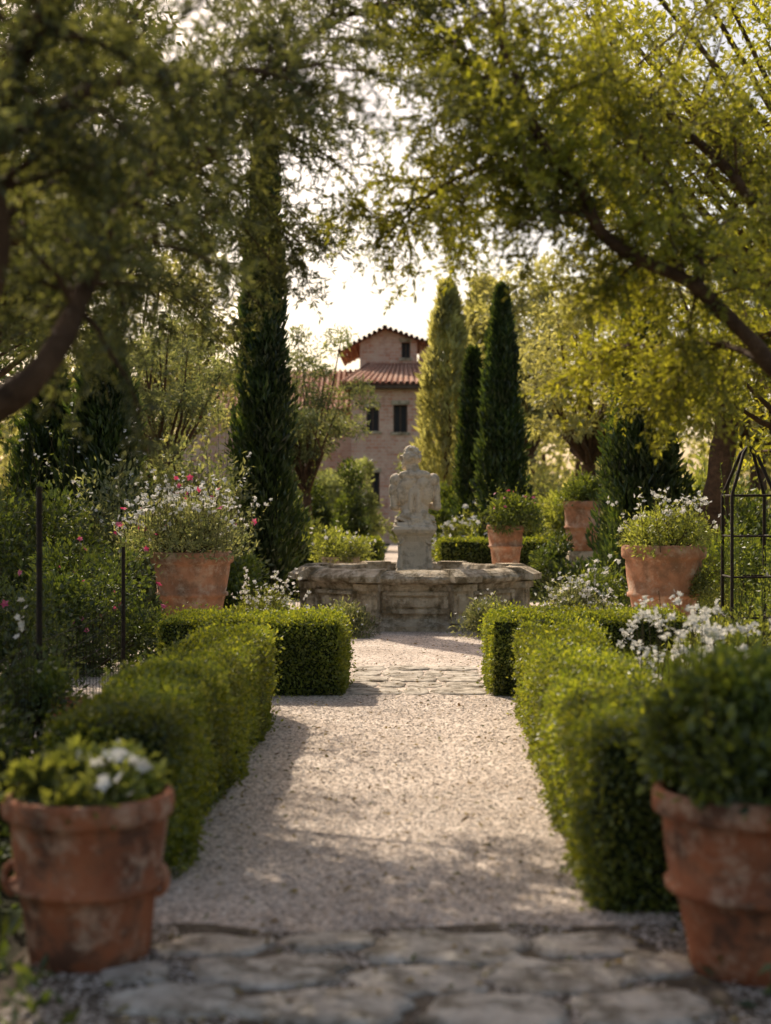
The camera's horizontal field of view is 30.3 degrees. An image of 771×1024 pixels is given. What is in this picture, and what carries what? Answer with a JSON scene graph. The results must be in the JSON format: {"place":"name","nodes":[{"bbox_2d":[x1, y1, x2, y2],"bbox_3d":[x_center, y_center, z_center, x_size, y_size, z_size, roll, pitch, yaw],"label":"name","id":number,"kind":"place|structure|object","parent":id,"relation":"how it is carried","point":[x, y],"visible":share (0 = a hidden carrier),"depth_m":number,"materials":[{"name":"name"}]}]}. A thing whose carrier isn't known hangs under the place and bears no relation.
{"place":"outdoors","nodes":[
{"label":"outdoors","id":0,"kind":"place"},
{"bbox_2d":[0,511,769,964],"bbox_3d":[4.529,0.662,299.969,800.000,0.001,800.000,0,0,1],"label":"ground","id":1,"kind":"structure","parent":0,"point":[16,941],"depth_m":5.27,"materials":[{"name":"soil"}]},
{"bbox_2d":[0,718,11,901],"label":"garden shrub","id":2,"kind":"object","parent":1,"relation":"on","point":[5,848],"visible":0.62,"depth_m":5.45,"materials":[{"name":"green plant"}]},
{"bbox_2d":[0,462,29,540],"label":"garden shrub","id":3,"kind":"object","parent":1,"relation":"on","point":[8,505],"visible":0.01,"depth_m":23.32,"materials":[{"name":"green plant"}]},
{"bbox_2d":[0,566,53,847],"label":"garden shrub","id":4,"kind":"object","parent":1,"relation":"on","point":[7,745],"visible":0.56,"depth_m":6.55,"materials":[{"name":"green plant"}]},
{"bbox_2d":[0,157,69,456],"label":"shade tree","id":5,"kind":"object","parent":1,"relation":"on","point":[5,447],"visible":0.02,"depth_m":28.33,"materials":[{"name":"green plant"}]},
{"bbox_2d":[4,368,77,585],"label":"cypress tree","id":6,"kind":"object","parent":1,"relation":"on","point":[41,438],"visible":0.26,"depth_m":19.26,"materials":[{"name":"green plant"}]},
{"bbox_2d":[0,558,99,703],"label":"rose bush","id":7,"kind":"object","parent":1,"relation":"on","point":[12,627],"visible":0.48,"depth_m":10.57,"materials":[{"name":"green plant"}]},
{"bbox_2d":[0,419,117,650],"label":"garden shrub","id":8,"kind":"object","parent":1,"relation":"on","point":[16,547],"visible":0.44,"depth_m":15.35,"materials":[{"name":"green plant"}]},
{"bbox_2d":[0,486,124,791],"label":"wire fence","id":9,"kind":"object","parent":1,"relation":"on","point":[39,641],"visible":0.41,"depth_m":7.92,"materials":[{"name":"metal"}]},
{"bbox_2d":[0,10,131,377],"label":"shade tree","id":10,"kind":"object","parent":1,"relation":"on","point":[3,371],"visible":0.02,"depth_m":14.11,"materials":[{"name":"green plant"}]},
{"bbox_2d":[3,526,170,676],"bbox_3d":[-2.743,0.826,13.202,1.688,1.399,1.801,0,0,1],"label":"rose bush","id":11,"kind":"object","parent":1,"relation":"on","point":[142,638],"visible":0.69,"depth_m":12.99,"materials":[{"name":"green plant"}]},
{"bbox_2d":[3,228,239,463],"bbox_3d":[-5.700,-2.625,33.338,5.881,8.076,5.481,0,0,23],"label":"shade tree","id":12,"kind":"object","parent":1,"relation":"on","point":[176,267],"visible":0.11,"depth_m":32.46,"materials":[{"name":"green plant"}]},
{"bbox_2d":[0,0,264,346],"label":"shade tree","id":13,"kind":"object","parent":1,"relation":"on","point":[131,20],"visible":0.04,"depth_m":8.78,"materials":[{"name":"green plant"}]},
{"bbox_2d":[18,402,251,633],"bbox_3d":[-3.323,0.113,17.333,2.453,2.853,2.537,0,0,28],"label":"flowering shrub","id":14,"kind":"object","parent":1,"relation":"on","point":[103,531],"visible":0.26,"depth_m":17.20,"materials":[{"name":"green plant"}]},
{"bbox_2d":[68,292,238,484],"bbox_3d":[-3.628,-1.073,23.104,2.768,5.028,3.117,0,0,-24],"label":"olive tree","id":15,"kind":"object","parent":1,"relation":"on","point":[189,406],"visible":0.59,"depth_m":22.56,"materials":[{"name":"green plant"}]},
{"bbox_2d":[27,614,284,878],"bbox_3d":[-1.080,1.106,8.063,0.774,0.787,4.930,0,0,1],"label":"box hedge","id":16,"kind":"object","parent":1,"relation":"on","point":[195,708],"visible":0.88,"depth_m":6.75,"materials":[{"name":"green plant"}]},
{"bbox_2d":[129,444,217,602],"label":"garden shrub","id":17,"kind":"object","parent":1,"relation":"on","point":[180,482],"visible":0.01,"depth_m":21.47,"materials":[{"name":"green plant"}]},
{"bbox_2d":[133,332,274,618],"bbox_3d":[-2.636,-0.506,19.433,2.338,3.999,2.282,0,0,1],"label":"garden shrub","id":18,"kind":"object","parent":1,"relation":"on","point":[173,466],"visible":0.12,"depth_m":19.29,"materials":[{"name":"green plant"}]},
{"bbox_2d":[223,549,272,610],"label":"garden shrub","id":19,"kind":"object","parent":1,"relation":"on","point":[234,586],"visible":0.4,"depth_m":18.25,"materials":[{"name":"green plant"}]},
{"bbox_2d":[0,0,510,503],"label":"olive tree","id":20,"kind":"object","parent":1,"relation":"on","point":[82,236],"visible":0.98,"depth_m":5.07,"materials":[{"name":"green plant"}]},
{"bbox_2d":[184,456,330,536],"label":"garden shrub","id":21,"kind":"object","parent":1,"relation":"on","point":[310,523],"visible":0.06,"depth_m":26.94,"materials":[{"name":"green plant"}]},
{"bbox_2d":[220,479,303,517],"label":"garden shrub","id":22,"kind":"object","parent":1,"relation":"on","point":[277,495],"depth_m":36.76,"materials":[{"name":"green plant"}]},
{"bbox_2d":[225,567,310,610],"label":"flowering shrub","id":23,"kind":"object","parent":1,"relation":"on","point":[271,599],"visible":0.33,"depth_m":15.48,"materials":[{"name":"green plant"}]},
{"bbox_2d":[182,330,442,543],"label":"walls","id":24,"kind":"structure","parent":1,"relation":"on","point":[385,448],"depth_m":60.01,"materials":[{"name":"paint"}]},
{"bbox_2d":[196,325,450,410],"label":"roof","id":25,"kind":"structure","parent":24,"relation":"on","point":[390,374],"depth_m":63.04,"materials":[{"name":"tile"}]},
{"bbox_2d":[237,338,425,508],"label":"windows","id":26,"kind":"structure","parent":24,"relation":"attached to","point":[399,417],"depth_m":60.22,"materials":[{"name":"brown wood"}]},
{"bbox_2d":[294,480,338,533],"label":"topiary shrub","id":27,"kind":"object","parent":1,"relation":"on","point":[326,514],"visible":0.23,"depth_m":32.91,"materials":[{"name":"green plant"}]},
{"bbox_2d":[291,415,351,511],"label":"garden shrub","id":28,"kind":"object","parent":1,"relation":"on","point":[330,485],"visible":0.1,"depth_m":45.56,"materials":[{"name":"green plant"}]},
{"bbox_2d":[275,324,381,529],"bbox_3d":[-1.767,-1.467,31.803,3.375,5.768,3.204,0,0,1],"label":"olive tree","id":29,"kind":"object","parent":1,"relation":"on","point":[308,447],"visible":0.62,"depth_m":31.67,"materials":[{"name":"green plant"}]},
{"bbox_2d":[274,533,386,596],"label":"box hedge","id":30,"kind":"object","parent":1,"relation":"on","point":[379,542],"visible":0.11,"depth_m":24.06,"materials":[{"name":"green plant"}]},
{"bbox_2d":[308,520,378,563],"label":"shrub","id":31,"kind":"object","parent":1,"relation":"on","point":[331,544],"visible":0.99,"depth_m":22.66,"materials":[{"name":"plant"}]},
{"bbox_2d":[326,456,372,536],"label":"topiary shrub","id":32,"kind":"object","parent":1,"relation":"on","point":[352,509],"visible":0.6,"depth_m":33.81,"materials":[{"name":"green plant"}]},
{"bbox_2d":[321,595,379,637],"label":"ground cover plant","id":33,"kind":"object","parent":1,"relation":"on","point":[358,614],"visible":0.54,"depth_m":16.50,"materials":[{"name":"green plant"}]},
{"bbox_2d":[333,455,389,538],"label":"garden shrub","id":34,"kind":"object","parent":1,"relation":"on","point":[375,521],"visible":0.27,"depth_m":49.67,"materials":[{"name":"green plant"}]},
{"bbox_2d":[0,587,770,1023],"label":"ground cover foliage","id":35,"kind":"object","parent":1,"relation":"on","point":[26,975],"visible":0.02,"depth_m":4.29,"materials":[{"name":"green plant"}]},
{"bbox_2d":[0,366,770,514],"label":"distant trees","id":36,"kind":"object","parent":1,"relation":"on","point":[6,433],"visible":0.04,"depth_m":76.42,"materials":[{"name":"green plant"}]},
{"bbox_2d":[385,452,436,543],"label":"garden shrub","id":37,"kind":"object","parent":1,"relation":"on","point":[390,531],"visible":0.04,"depth_m":49.84,"materials":[{"name":"green plant"}]},
{"bbox_2d":[428,480,458,561],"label":"garden shrub","id":38,"kind":"object","parent":1,"relation":"on","point":[443,514],"visible":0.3,"depth_m":36.54,"materials":[{"name":"green plant"}]},
{"bbox_2d":[431,498,491,561],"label":"flowering shrub","id":39,"kind":"object","parent":1,"relation":"on","point":[464,529],"visible":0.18,"depth_m":27.78,"materials":[{"name":"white plant"}]},
{"bbox_2d":[449,343,484,527],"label":"cypress tree","id":40,"kind":"object","parent":1,"relation":"on","point":[468,426],"visible":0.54,"depth_m":28.79,"materials":[{"name":"green plant"}]},
{"bbox_2d":[446,589,509,637],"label":"ground cover plant","id":41,"kind":"object","parent":1,"relation":"on","point":[476,613],"visible":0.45,"depth_m":16.45,"materials":[{"name":"green plant"}]},
{"bbox_2d":[433,533,551,594],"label":"box hedge","id":42,"kind":"object","parent":1,"relation":"on","point":[472,549],"visible":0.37,"depth_m":24.01,"materials":[{"name":"green plant"}]},
{"bbox_2d":[430,275,564,493],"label":"poplar tree","id":43,"kind":"object","parent":1,"relation":"on","point":[474,336],"visible":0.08,"depth_m":46.34,"materials":[{"name":"green plant"}]},
{"bbox_2d":[466,280,545,537],"bbox_3d":[2.365,-1.572,27.985,1.630,5.988,1.566,0,0,1],"label":"cypress tree","id":44,"kind":"object","parent":1,"relation":"on","point":[500,454],"visible":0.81,"depth_m":27.71,"materials":[{"name":"green plant"}]},
{"bbox_2d":[464,245,600,490],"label":"shade tree","id":45,"kind":"object","parent":1,"relation":"on","point":[535,293],"visible":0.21,"depth_m":44.17,"materials":[{"name":"green plant"}]},
{"bbox_2d":[301,0,770,469],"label":"garden tree","id":46,"kind":"object","parent":1,"relation":"on","point":[687,367],"visible":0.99,"depth_m":6.69,"materials":[{"name":"green plant"}]},
{"bbox_2d":[521,442,568,551],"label":"garden shrub","id":47,"kind":"object","parent":1,"relation":"on","point":[535,480],"visible":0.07,"depth_m":41.84,"materials":[{"name":"green plant"}]},
{"bbox_2d":[528,527,601,606],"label":"garden shrub","id":48,"kind":"object","parent":1,"relation":"on","point":[556,560],"visible":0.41,"depth_m":20.40,"materials":[{"name":"green plant"}]},
{"bbox_2d":[532,454,618,569],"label":"garden shrub","id":49,"kind":"object","parent":1,"relation":"on","point":[555,515],"visible":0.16,"depth_m":28.70,"materials":[{"name":"green plant"}]},
{"bbox_2d":[525,571,627,609],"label":"flowering shrub","id":50,"kind":"object","parent":1,"relation":"on","point":[567,596],"visible":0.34,"depth_m":16.41,"materials":[{"name":"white plant"}]},
{"bbox_2d":[552,464,605,569],"bbox_3d":[3.296,0.319,23.963,0.965,2.230,0.970,0,0,1],"label":"terracotta plant pot","id":51,"kind":"object","parent":1,"relation":"on","point":[583,490],"visible":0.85,"depth_m":23.71,"materials":[{"name":"ceramic"}]},
{"bbox_2d":[515,257,665,500],"bbox_3d":[5.220,-2.606,36.223,5.104,8.021,5.207,0,0,1],"label":"shade tree","id":52,"kind":"object","parent":1,"relation":"on","point":[581,442],"visible":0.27,"depth_m":35.36,"materials":[{"name":"green plant"}]},
{"bbox_2d":[568,554,631,608],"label":"flowering shrub","id":53,"kind":"object","parent":1,"relation":"on","point":[594,576],"visible":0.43,"depth_m":18.41,"materials":[{"name":"green plant"}]},
{"bbox_2d":[554,681,680,914],"bbox_3d":[0.970,1.109,5.664,0.640,0.798,1.088,0,0,1],"label":"box hedge","id":54,"kind":"object","parent":1,"relation":"on","point":[614,846],"visible":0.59,"depth_m":5.28,"materials":[{"name":"green plant"}]},
{"bbox_2d":[527,0,770,303],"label":"shade tree","id":55,"kind":"object","parent":1,"relation":"on","point":[759,63],"visible":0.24,"depth_m":9.74,"materials":[{"name":"green plant"}]},
{"bbox_2d":[604,206,770,516],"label":"shade tree","id":56,"kind":"object","parent":1,"relation":"on","point":[747,433],"visible":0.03,"depth_m":30.44,"materials":[{"name":"green plant"}]},
{"bbox_2d":[613,589,770,692],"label":"white allium flowers","id":57,"kind":"object","parent":1,"relation":"on","point":[666,668],"visible":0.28,"depth_m":8.57,"materials":[{"name":"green plant"}]},
{"bbox_2d":[642,580,770,667],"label":"garden shrub","id":58,"kind":"object","parent":1,"relation":"on","point":[764,645],"visible":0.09,"depth_m":10.17,"materials":[{"name":"green plant"}]},
{"bbox_2d":[677,451,770,525],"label":"garden shrub","id":59,"kind":"object","parent":1,"relation":"on","point":[699,473],"visible":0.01,"depth_m":25.58,"materials":[{"name":"green plant"}]},
{"bbox_2d":[677,215,770,471],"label":"shade tree","id":60,"kind":"object","parent":1,"relation":"on","point":[762,399],"visible":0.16,"depth_m":18.77,"materials":[{"name":"green plant"}]},
{"bbox_2d":[688,476,770,609],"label":"garden shrub","id":61,"kind":"object","parent":1,"relation":"on","point":[749,516],"visible":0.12,"depth_m":19.24,"materials":[{"name":"green plant"}]},
{"bbox_2d":[692,515,770,627],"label":"garden shrub","id":62,"kind":"object","parent":1,"relation":"on","point":[755,562],"visible":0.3,"depth_m":15.69,"materials":[{"name":"green plant"}]},
{"bbox_2d":[724,532,770,647],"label":"rose bush","id":63,"kind":"object","parent":1,"relation":"on","point":[757,600],"visible":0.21,"depth_m":12.19,"materials":[{"name":"green plant"}]},
{"bbox_2d":[737,567,770,645],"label":"garden shrub","id":64,"kind":"object","parent":1,"relation":"on","point":[750,609],"visible":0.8,"depth_m":9.47,"materials":[{"name":"green plant"}]},
{"bbox_2d":[0,543,770,1023],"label":"gravel path","id":65,"kind":"structure","parent":0,"point":[369,653],"depth_m":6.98,"materials":[{"name":"beige gravel"}]},
{"bbox_2d":[0,597,90,791],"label":"flowering shrub","id":66,"kind":"object","parent":65,"relation":"on","point":[46,692],"visible":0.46,"depth_m":7.85,"materials":[{"name":"green plant"}]},
{"bbox_2d":[48,317,173,619],"bbox_3d":[-3.601,-0.590,18.605,1.776,4.076,1.837,0,0,1],"label":"cypress tree","id":67,"kind":"object","parent":65,"relation":"on","point":[103,424],"visible":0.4,"depth_m":18.21,"materials":[{"name":"green plant"}]},
{"bbox_2d":[67,469,272,619],"bbox_3d":[-2.244,0.505,14.938,2.037,1.912,1.628,0,0,-28],"label":"terracotta plant pot","id":68,"kind":"object","parent":65,"relation":"on","point":[193,574],"visible":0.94,"depth_m":14.72,"materials":[{"name":"ceramic"}]},
{"bbox_2d":[151,602,357,696],"bbox_3d":[-1.076,1.120,11.841,1.702,0.736,1.290,0,0,1],"label":"box hedge","id":69,"kind":"object","parent":65,"relation":"on","point":[314,656],"visible":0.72,"depth_m":11.35,"materials":[{"name":"green plant"}]},
{"bbox_2d":[224,121,312,597],"bbox_3d":[-1.675,-2.243,20.408,1.315,7.371,1.387,0,0,1],"label":"cypress tree","id":70,"kind":"object","parent":65,"relation":"on","point":[263,425],"visible":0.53,"depth_m":20.16,"materials":[{"name":"green plant"}]},
{"bbox_2d":[70,639,737,1023],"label":"fallen leaves","id":71,"kind":"object","parent":65,"relation":"on","point":[108,983],"visible":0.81,"depth_m":5.56,"materials":[{"name":"brown plant"}]},
{"bbox_2d":[288,522,541,631],"bbox_3d":[0.382,0.785,18.699,3.249,1.339,3.249,0,0,1],"label":"stone fountain","id":72,"kind":"object","parent":65,"relation":"on","point":[414,588],"visible":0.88,"depth_m":17.38,"materials":[{"name":"grey stone"}]},
{"bbox_2d":[389,445,440,530],"bbox_3d":[0.376,-0.312,18.699,0.581,1.139,0.544,0,0,-38],"label":"stone torso statue","id":73,"kind":"object","parent":72,"relation":"on","point":[414,491],"visible":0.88,"depth_m":18.58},
{"bbox_2d":[346,665,486,694],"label":"flagstone paving","id":74,"kind":"structure","parent":65,"relation":"on","point":[456,684],"depth_m":12.22,"materials":[{"name":"beige stone"}]},
{"bbox_2d":[409,276,472,493],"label":"poplar tree","id":75,"kind":"object","parent":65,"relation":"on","point":[447,340],"visible":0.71,"depth_m":40.50,"materials":[{"name":"green plant"}]},
{"bbox_2d":[469,474,549,563],"bbox_3d":[1.907,0.415,21.983,1.244,2.050,1.227,0,0,1],"label":"terracotta plant pot","id":76,"kind":"object","parent":65,"relation":"on","point":[507,530],"visible":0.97,"depth_m":21.77,"materials":[{"name":"ceramic"}]},
{"bbox_2d":[476,599,697,696],"bbox_3d":[1.666,1.100,11.770,1.827,0.774,1.233,0,0,1],"label":"box hedge","id":77,"kind":"object","parent":65,"relation":"on","point":[498,626],"visible":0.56,"depth_m":11.33,"materials":[{"name":"green plant"}]},
{"bbox_2d":[506,615,673,841],"bbox_3d":[1.157,1.103,8.415,0.768,0.794,4.780,0,0,3],"label":"box hedge","id":78,"kind":"object","parent":65,"relation":"on","point":[559,664],"visible":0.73,"depth_m":7.60,"materials":[{"name":"green plant"}]},
{"bbox_2d":[581,268,701,585],"bbox_3d":[3.668,-1.089,19.948,1.834,5.067,1.818,0,0,1],"label":"cypress tree","id":79,"kind":"object","parent":65,"relation":"on","point":[620,480],"visible":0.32,"depth_m":19.60,"materials":[{"name":"green plant"}]},
{"bbox_2d":[606,487,744,616],"bbox_3d":[2.815,0.605,13.876,1.184,1.716,1.571,0,0,-9],"label":"terracotta plant pot","id":80,"kind":"object","parent":65,"relation":"on","point":[657,558],"visible":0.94,"depth_m":13.68,"materials":[{"name":"ceramic"}]},
{"bbox_2d":[696,337,738,613],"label":"old tree trunk","id":81,"kind":"object","parent":65,"relation":"on","point":[712,490],"visible":0.27,"depth_m":18.79,"materials":[{"name":"brown plant"}]},
{"bbox_2d":[718,446,770,638],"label":"iron trellis","id":82,"kind":"object","parent":65,"relation":"on","point":[733,544],"visible":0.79,"depth_m":11.43,"materials":[{"name":"black metal"}]},
{"bbox_2d":[0,923,770,1023],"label":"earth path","id":83,"kind":"structure","parent":0,"point":[711,989],"depth_m":4.48,"materials":[{"name":"grey stone"}]},
{"bbox_2d":[0,734,174,973],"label":"terracotta plant pot","id":84,"kind":"object","parent":83,"relation":"on","point":[88,825],"visible":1,"depth_m":4.55,"materials":[{"name":"ceramic"}]},
{"bbox_2d":[626,629,770,987],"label":"terracotta plant pot","id":85,"kind":"object","parent":83,"relation":"on","point":[706,732],"visible":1,"depth_m":4.43,"materials":[{"name":"ceramic"}]},
{"bbox_2d":[0,0,770,503],"label":"sky","id":86,"kind":"structure","parent":0,"point":[354,306],"materials":[{"name":"white"}]}
]}

